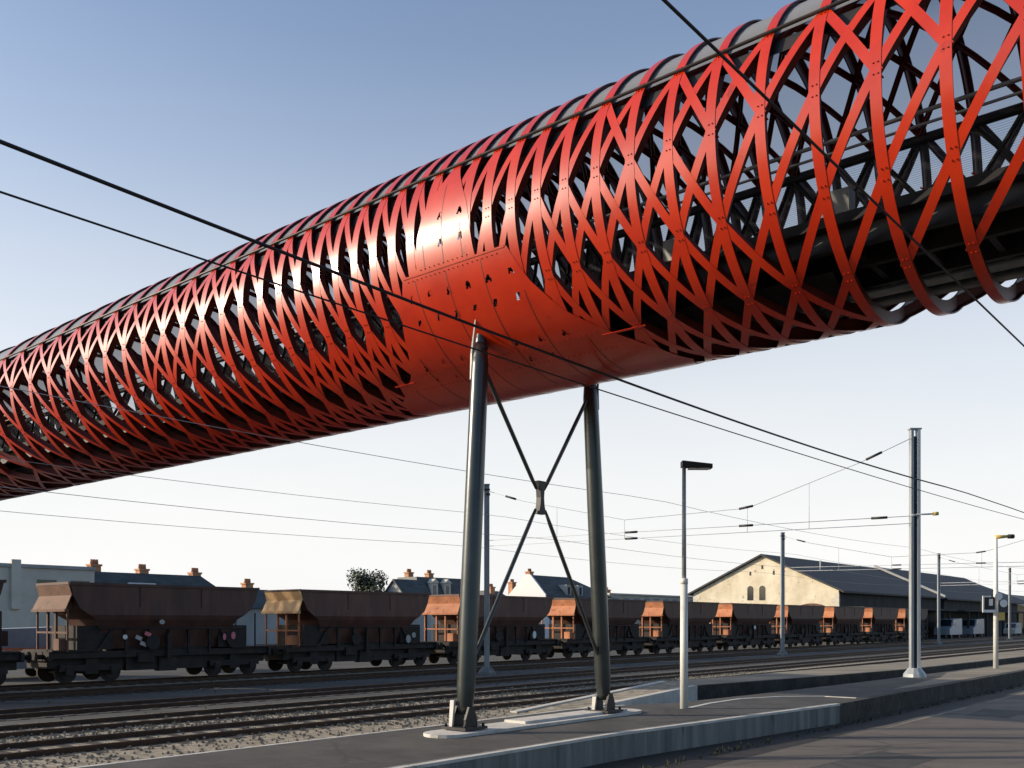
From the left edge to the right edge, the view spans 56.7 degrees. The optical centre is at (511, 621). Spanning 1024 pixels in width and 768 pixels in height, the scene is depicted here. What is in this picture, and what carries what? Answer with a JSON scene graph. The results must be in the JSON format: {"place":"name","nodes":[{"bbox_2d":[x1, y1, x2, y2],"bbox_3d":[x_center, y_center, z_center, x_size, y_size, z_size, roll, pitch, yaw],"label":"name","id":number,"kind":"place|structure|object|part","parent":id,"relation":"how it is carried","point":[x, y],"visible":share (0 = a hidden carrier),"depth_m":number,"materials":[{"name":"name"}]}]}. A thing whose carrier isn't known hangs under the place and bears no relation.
{"place":"outdoors","nodes":[
{"label":"outdoors","id":0,"kind":"place"},
{"bbox_2d":[86,559,234,624],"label":"slate roofed terrace","id":1,"kind":"structure","parent":0,"point":[142,575],"depth_m":79.10,"materials":[{"name":"brick"}]},
{"bbox_2d":[384,579,431,640],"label":"pale house","id":2,"kind":"structure","parent":0,"point":[406,586],"depth_m":105.26,"materials":[{"name":"stone"}]},
{"bbox_2d":[397,569,460,639],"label":"mansard house","id":3,"kind":"structure","parent":0,"point":[438,586],"depth_m":114.06,"materials":[{"name":"stone"}]},
{"bbox_2d":[0,139,946,487],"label":"overhead wire","id":4,"kind":"object","parent":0,"point":[86,175],"visible":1,"depth_m":13.21,"materials":[{"name":"black metal"}]},
{"bbox_2d":[480,584,505,595],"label":"tan end house","id":5,"kind":"structure","parent":0,"point":[492,591],"depth_m":123.01,"materials":[{"name":"stone"}]},
{"bbox_2d":[1,458,1015,583],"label":"overhead wire","id":6,"kind":"object","parent":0,"point":[393,505],"visible":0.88,"depth_m":36.93,"materials":[{"name":"black metal"}]},
{"bbox_2d":[0,191,1021,518],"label":"overhead wire","id":7,"kind":"object","parent":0,"point":[386,319],"visible":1,"depth_m":14.06,"materials":[{"name":"black metal"}]},
{"bbox_2d":[3,487,1018,591],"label":"overhead wire","id":8,"kind":"object","parent":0,"point":[390,526],"visible":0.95,"depth_m":32.62,"materials":[{"name":"black metal"}]},
{"bbox_2d":[0,633,1023,767],"bbox_3d":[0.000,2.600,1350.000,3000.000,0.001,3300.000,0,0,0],"label":"ground","id":9,"kind":"structure","parent":0,"point":[17,677],"depth_m":41.72,"materials":[{"name":"grey gravel"}]},
{"bbox_2d":[2,627,50,675],"bbox_3d":[-23.101,1.422,43.188,1.927,2.345,5.100,0,0,40],"label":"parked van","id":10,"kind":"object","parent":9,"relation":"on","point":[16,639],"visible":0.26,"depth_m":42.93,"materials":[{"name":"paint"}]},
{"bbox_3d":[-23.660,0.765,42.535,1.914,0.670,1.220,0,0,40],"label":"side window","id":11,"kind":"part","parent":10,"relation":"part of","materials":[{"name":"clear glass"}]},
{"bbox_2d":[0,559,95,627],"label":"grey depot","id":12,"kind":"structure","parent":9,"relation":"on","point":[19,595],"depth_m":69.55,"materials":[{"name":"clear concrete"}]},
{"bbox_2d":[37,579,56,582],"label":"window","id":13,"kind":"structure","parent":12,"relation":"in","point":[38,581],"depth_m":70.57,"materials":[{"name":"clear glass"}]},
{"bbox_2d":[235,579,284,644],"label":"slate roofed annex","id":14,"kind":"object","parent":9,"relation":"on","point":[247,619],"visible":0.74,"depth_m":86.84,"materials":[{"name":"brick"}]},
{"bbox_2d":[346,567,387,591],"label":"broadleaf tree","id":15,"kind":"object","parent":9,"relation":"on","point":[365,582],"visible":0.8,"depth_m":105.03,"materials":[{"name":"green plant"}]},
{"bbox_2d":[478,484,495,674],"bbox_3d":[-1.237,-2.070,46.540,0.900,9.340,0.900,0,0,0],"label":"catenary mast","id":16,"kind":"object","parent":9,"relation":"on","point":[486,669],"visible":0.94,"depth_m":46.53,"materials":[{"name":"metal"}]},
{"bbox_2d":[4,511,1015,596],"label":"overhead wire","id":17,"kind":"object","parent":16,"relation":"attached to","point":[392,541],"visible":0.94,"depth_m":39.16,"materials":[{"name":"black metal"}]},
{"bbox_2d":[0,637,1017,692],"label":"ballast bed","id":18,"kind":"object","parent":9,"relation":"on","point":[88,687],"depth_m":45.37,"materials":[{"name":"gravel"}]},
{"bbox_2d":[0,635,1023,691],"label":"railway track","id":19,"kind":"structure","parent":18,"relation":"on","point":[41,686],"depth_m":48.19,"materials":[{"name":"metal"}]},
{"bbox_2d":[0,580,31,684],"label":"hopper wagon","id":20,"kind":"object","parent":19,"relation":"on","point":[9,660],"visible":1,"depth_m":35.06,"materials":[{"name":"brown paint"}]},
{"bbox_2d":[21,582,273,683],"bbox_3d":[-15.310,0.445,40.613,2.990,3.950,10.740,0,0,40],"label":"hopper wagon","id":21,"kind":"object","parent":19,"relation":"on","point":[111,631],"visible":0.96,"depth_m":38.89,"materials":[{"name":"brown paint"}]},
{"bbox_2d":[256,589,439,671],"bbox_3d":[-8.275,0.445,48.965,2.990,3.950,10.740,0,0,40],"label":"hopper wagon","id":22,"kind":"object","parent":19,"relation":"on","point":[323,629],"visible":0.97,"depth_m":47.10,"materials":[{"name":"brown paint"}]},
{"bbox_2d":[422,594,558,663],"bbox_3d":[-1.240,0.445,57.316,2.990,3.950,10.740,0,0,40],"label":"hopper wagon","id":23,"kind":"object","parent":19,"relation":"on","point":[516,628],"visible":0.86,"depth_m":56.21,"materials":[{"name":"brown paint"}]},
{"bbox_2d":[541,598,649,657],"bbox_3d":[5.794,0.445,65.668,2.990,3.950,10.740,0,0,40],"label":"hopper wagon","id":24,"kind":"object","parent":19,"relation":"on","point":[569,632],"visible":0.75,"depth_m":63.34,"materials":[{"name":"brown paint"}]},
{"bbox_2d":[638,601,721,653],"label":"hopper wagon","id":25,"kind":"object","parent":19,"relation":"on","point":[661,624],"visible":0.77,"depth_m":71.69,"materials":[{"name":"brown paint"}]},
{"bbox_2d":[706,603,778,650],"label":"hopper wagon","id":26,"kind":"object","parent":19,"relation":"on","point":[744,625],"visible":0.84,"depth_m":80.40,"materials":[{"name":"brown paint"}]},
{"bbox_2d":[764,605,826,646],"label":"hopper wagon","id":27,"kind":"object","parent":19,"relation":"on","point":[802,625],"visible":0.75,"depth_m":89.18,"materials":[{"name":"brown paint"}]},
{"bbox_2d":[812,606,865,644],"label":"hopper wagon","id":28,"kind":"object","parent":19,"relation":"on","point":[841,623],"visible":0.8,"depth_m":97.03,"materials":[{"name":"brown paint"}]},
{"bbox_2d":[854,607,899,643],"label":"hopper wagon","id":29,"kind":"object","parent":19,"relation":"on","point":[878,624],"visible":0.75,"depth_m":105.42,"materials":[{"name":"brown paint"}]},
{"bbox_2d":[885,608,928,641],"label":"hopper wagon","id":30,"kind":"object","parent":19,"relation":"on","point":[901,621],"visible":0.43,"depth_m":112.62,"materials":[{"name":"brown paint"}]},
{"bbox_2d":[0,644,1020,767],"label":"ballast bed","id":31,"kind":"object","parent":9,"relation":"on","point":[156,752],"depth_m":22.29,"materials":[{"name":"grey gravel"}]},
{"bbox_2d":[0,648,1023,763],"bbox_3d":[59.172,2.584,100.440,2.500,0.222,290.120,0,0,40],"label":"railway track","id":32,"kind":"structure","parent":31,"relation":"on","point":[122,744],"depth_m":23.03,"materials":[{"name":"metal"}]},
{"bbox_2d":[0,644,1023,738],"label":"railway track","id":33,"kind":"structure","parent":31,"relation":"on","point":[47,729],"depth_m":29.65,"materials":[{"name":"metal"}]},
{"bbox_2d":[0,641,1023,720],"bbox_3d":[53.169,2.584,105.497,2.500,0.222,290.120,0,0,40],"label":"railway track","id":34,"kind":"structure","parent":9,"relation":"on","point":[22,714],"depth_m":35.20,"materials":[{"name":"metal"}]},
{"bbox_2d":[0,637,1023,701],"bbox_3d":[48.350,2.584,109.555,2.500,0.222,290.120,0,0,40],"label":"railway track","id":35,"kind":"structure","parent":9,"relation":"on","point":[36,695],"depth_m":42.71,"materials":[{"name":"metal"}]},
{"bbox_2d":[30,655,1020,767],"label":"weeds","id":36,"kind":"object","parent":9,"relation":"on","point":[797,735],"visible":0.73,"depth_m":24.24,"materials":[{"name":"green plant"}]},
{"bbox_2d":[83,662,1023,767],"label":"platform","id":37,"kind":"structure","parent":9,"relation":"on","point":[389,749],"depth_m":17.00,"materials":[{"name":"concrete"}]},
{"bbox_2d":[70,705,623,767],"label":"platform kerb","id":38,"kind":"structure","parent":37,"relation":"on","point":[305,740],"depth_m":16.40,"materials":[{"name":"concrete"}]},
{"bbox_2d":[423,708,641,737],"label":"plinth","id":39,"kind":"structure","parent":37,"relation":"on","point":[514,724],"depth_m":19.11,"materials":[{"name":"concrete"}]},
{"bbox_2d":[441,320,622,730],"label":"bridge pier","id":40,"kind":"structure","parent":39,"relation":"on","point":[469,644],"depth_m":18.25,"materials":[{"name":"paint"}]},
{"bbox_2d":[0,0,1023,500],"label":"tubular footbridge","id":41,"kind":"object","parent":40,"relation":"on","point":[836,260],"visible":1,"depth_m":17.19,"materials":[{"name":"red paint"}]},
{"bbox_2d":[680,460,712,708],"bbox_3d":[4.428,-0.880,22.851,0.758,5.960,0.300,0,0,0],"label":"street lamp","id":42,"kind":"object","parent":37,"relation":"on","point":[689,465],"visible":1,"depth_m":22.79,"materials":[{"name":"grey metal"}]},
{"bbox_2d":[688,696,856,707],"bbox_3d":[6.503,2.092,25.048,6.032,0.015,1.488,0,0,-31],"label":"kerb strip","id":43,"kind":"object","parent":37,"relation":"on","point":[762,697],"visible":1,"depth_m":25.98,"materials":[{"name":"paint"}]},
{"bbox_2d":[903,428,938,677],"bbox_3d":[15.425,-2.600,35.909,1.209,9.400,0.811,0,0,-15],"label":"catenary mast","id":44,"kind":"object","parent":37,"relation":"on","point":[914,670],"visible":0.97,"depth_m":35.75,"materials":[{"name":"metal"}]},
{"bbox_2d":[489,438,913,545],"bbox_3d":[6.997,-5.306,41.173,19.581,3.311,0.100,0,0,34],"label":"cross span","id":45,"kind":"object","parent":44,"relation":"attached to","point":[747,525],"visible":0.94,"depth_m":39.39,"materials":[{"name":"metal"}]},
{"bbox_2d":[947,487,1023,512],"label":"overhead wire","id":46,"kind":"object","parent":44,"relation":"attached to","point":[983,498],"visible":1,"depth_m":38.79,"materials":[{"name":"black metal"}]},
{"bbox_2d":[895,663,1023,688],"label":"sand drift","id":47,"kind":"object","parent":37,"relation":"on","point":[958,675],"visible":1,"depth_m":38.16,"materials":[{"name":"beige sand"}]},
{"bbox_2d":[981,534,1014,667],"bbox_3d":[21.699,-0.897,42.290,1.460,5.995,0.420,0,0,0],"label":"lamp post","id":48,"kind":"object","parent":37,"relation":"on","point":[989,603],"visible":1,"depth_m":42.29,"materials":[{"name":"grey metal"}]},
{"bbox_2d":[526,682,679,712],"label":"ramp","id":49,"kind":"structure","parent":9,"relation":"on","point":[659,687],"depth_m":29.46,"materials":[{"name":"grey concrete"}]},
{"bbox_2d":[510,681,666,712],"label":"ramp kerb","id":50,"kind":"structure","parent":49,"relation":"on","point":[571,700],"depth_m":28.97,"materials":[{"name":"concrete"}]},
{"bbox_2d":[581,685,696,707],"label":"ramp kerb","id":51,"kind":"structure","parent":49,"relation":"on","point":[670,696],"depth_m":29.26,"materials":[{"name":"concrete"}]},
{"bbox_2d":[385,703,839,767],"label":"retaining wall","id":52,"kind":"structure","parent":9,"relation":"on","point":[585,751],"depth_m":18.24,"materials":[{"name":"concrete"}]},
{"bbox_2d":[777,532,788,655],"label":"catenary mast","id":53,"kind":"object","parent":9,"relation":"on","point":[782,652],"visible":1,"depth_m":72.30,"materials":[{"name":"metal"}]},
{"bbox_2d":[783,536,1022,571],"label":"cross span","id":54,"kind":"object","parent":53,"relation":"attached to","point":[838,566],"visible":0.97,"depth_m":68.93,"materials":[{"name":"metal"}]},
{"bbox_2d":[0,386,1023,568],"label":"overhead wire","id":55,"kind":"object","parent":54,"relation":"hanging from","point":[381,456],"visible":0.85,"depth_m":25.76,"materials":[{"name":"black metal"}]},
{"bbox_2d":[668,650,1023,685],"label":"platform","id":56,"kind":"structure","parent":9,"relation":"on","point":[867,668],"depth_m":41.41,"materials":[{"name":"grey concrete"}]},
{"bbox_2d":[697,656,1023,699],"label":"platform wall","id":57,"kind":"structure","parent":9,"relation":"on","point":[717,690],"depth_m":35.55,"materials":[{"name":"concrete"}]},
{"bbox_2d":[832,670,1023,722],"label":"stone retaining wall","id":58,"kind":"structure","parent":9,"relation":"on","point":[858,708],"depth_m":29.33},
{"bbox_2d":[934,553,942,644],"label":"catenary mast","id":59,"kind":"object","parent":9,"relation":"on","point":[938,642],"visible":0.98,"depth_m":106.35,"materials":[{"name":"metal"}]},
{"bbox_2d":[939,558,1023,585],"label":"cross span","id":60,"kind":"object","parent":59,"relation":"attached to","point":[982,584],"visible":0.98,"depth_m":103.36,"materials":[{"name":"metal"}]},
{"bbox_2d":[934,618,961,638],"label":"parked van","id":61,"kind":"object","parent":9,"relation":"on","point":[950,627],"visible":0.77,"depth_m":143.92,"materials":[{"name":"paint"}]},
{"bbox_2d":[876,567,1023,637],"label":"goods shed","id":62,"kind":"structure","parent":9,"relation":"on","point":[964,603],"depth_m":168.04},
{"bbox_2d":[960,619,983,636],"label":"parked van","id":63,"kind":"object","parent":9,"relation":"on","point":[976,627],"visible":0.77,"depth_m":153.91,"materials":[{"name":"paint"}]},
{"bbox_2d":[1006,568,1012,639],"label":"catenary mast","id":64,"kind":"object","parent":9,"relation":"on","point":[1009,605],"visible":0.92,"depth_m":131.44,"materials":[{"name":"metal"}]},
{"bbox_2d":[1003,623,1021,635],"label":"parked van","id":65,"kind":"object","parent":9,"relation":"on","point":[1016,628],"visible":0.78,"depth_m":169.41,"materials":[{"name":"white paint"}]},
{"bbox_2d":[1007,594,1023,632],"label":"shed","id":66,"kind":"structure","parent":9,"relation":"on","point":[1020,607],"depth_m":208.93,"materials":[{"name":"stone"}]},
{"bbox_2d":[0,0,1023,595],"label":"sky","id":67,"kind":"structure","parent":0,"point":[253,119],"materials":[{"name":"blue"}]},
{"bbox_2d":[507,568,614,637],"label":"white gabled house","id":68,"kind":"structure","parent":0,"point":[529,584],"depth_m":125.91,"materials":[{"name":"paint"}]},
{"bbox_2d":[607,587,692,623],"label":"long tan building","id":69,"kind":"structure","parent":0,"point":[647,597],"depth_m":148.73,"materials":[{"name":"stone"}]},
{"bbox_2d":[583,683,1023,767],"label":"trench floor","id":70,"kind":"structure","parent":0,"point":[694,760],"depth_m":20.33,"materials":[{"name":"grey concrete"}]},
{"bbox_2d":[688,554,957,641],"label":"goods warehouse","id":71,"kind":"structure","parent":0,"point":[750,584],"depth_m":126.62,"materials":[{"name":"paint"}]},
{"bbox_2d":[747,586,752,599],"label":"window","id":72,"kind":"structure","parent":71,"relation":"in","point":[750,589],"depth_m":125.83,"materials":[{"name":"grey glass"}]},
{"bbox_2d":[759,586,764,599],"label":"window","id":73,"kind":"structure","parent":71,"relation":"in","point":[761,589],"depth_m":124.77,"materials":[{"name":"grey glass"}]},
{"bbox_2d":[803,603,823,605],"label":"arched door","id":74,"kind":"structure","parent":71,"relation":"in","point":[812,604],"depth_m":120.27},
{"bbox_2d":[662,0,1023,346],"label":"overhead wire","id":75,"kind":"object","parent":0,"point":[731,64],"visible":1,"depth_m":9.17,"materials":[{"name":"black metal"}]},
{"bbox_2d":[705,692,1023,767],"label":"road","id":76,"kind":"structure","parent":0,"point":[957,739],"depth_m":19.96,"materials":[{"name":"grey asphalt"}]},
{"bbox_2d":[809,751,936,767],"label":"road patch","id":77,"kind":"object","parent":76,"relation":"on","point":[879,759],"visible":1,"depth_m":17.52,"materials":[{"name":"grey asphalt"}]},
{"bbox_2d":[862,724,901,733],"bbox_3d":[8.887,2.587,22.781,0.060,0.001,2.700,0,0,41],"label":"road marking","id":78,"kind":"object","parent":76,"relation":"on","point":[881,729],"visible":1,"depth_m":22.69,"materials":[{"name":"white paint"}]},
{"bbox_2d":[899,708,964,723],"bbox_3d":[11.702,2.587,26.163,0.110,0.001,5.900,0,0,40],"label":"road marking","id":79,"kind":"object","parent":76,"relation":"on","point":[931,716],"visible":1,"depth_m":25.80,"materials":[{"name":"white paint"}]},
{"bbox_2d":[966,709,1023,717],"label":"road patch","id":80,"kind":"object","parent":76,"relation":"on","point":[997,713],"visible":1,"depth_m":26.65,"materials":[{"name":"grey asphalt"}]},
{"bbox_2d":[988,693,1023,701],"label":"road marking","id":81,"kind":"object","parent":76,"relation":"on","point":[1005,697],"visible":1,"depth_m":32.03,"materials":[{"name":"white paint"}]}
]}

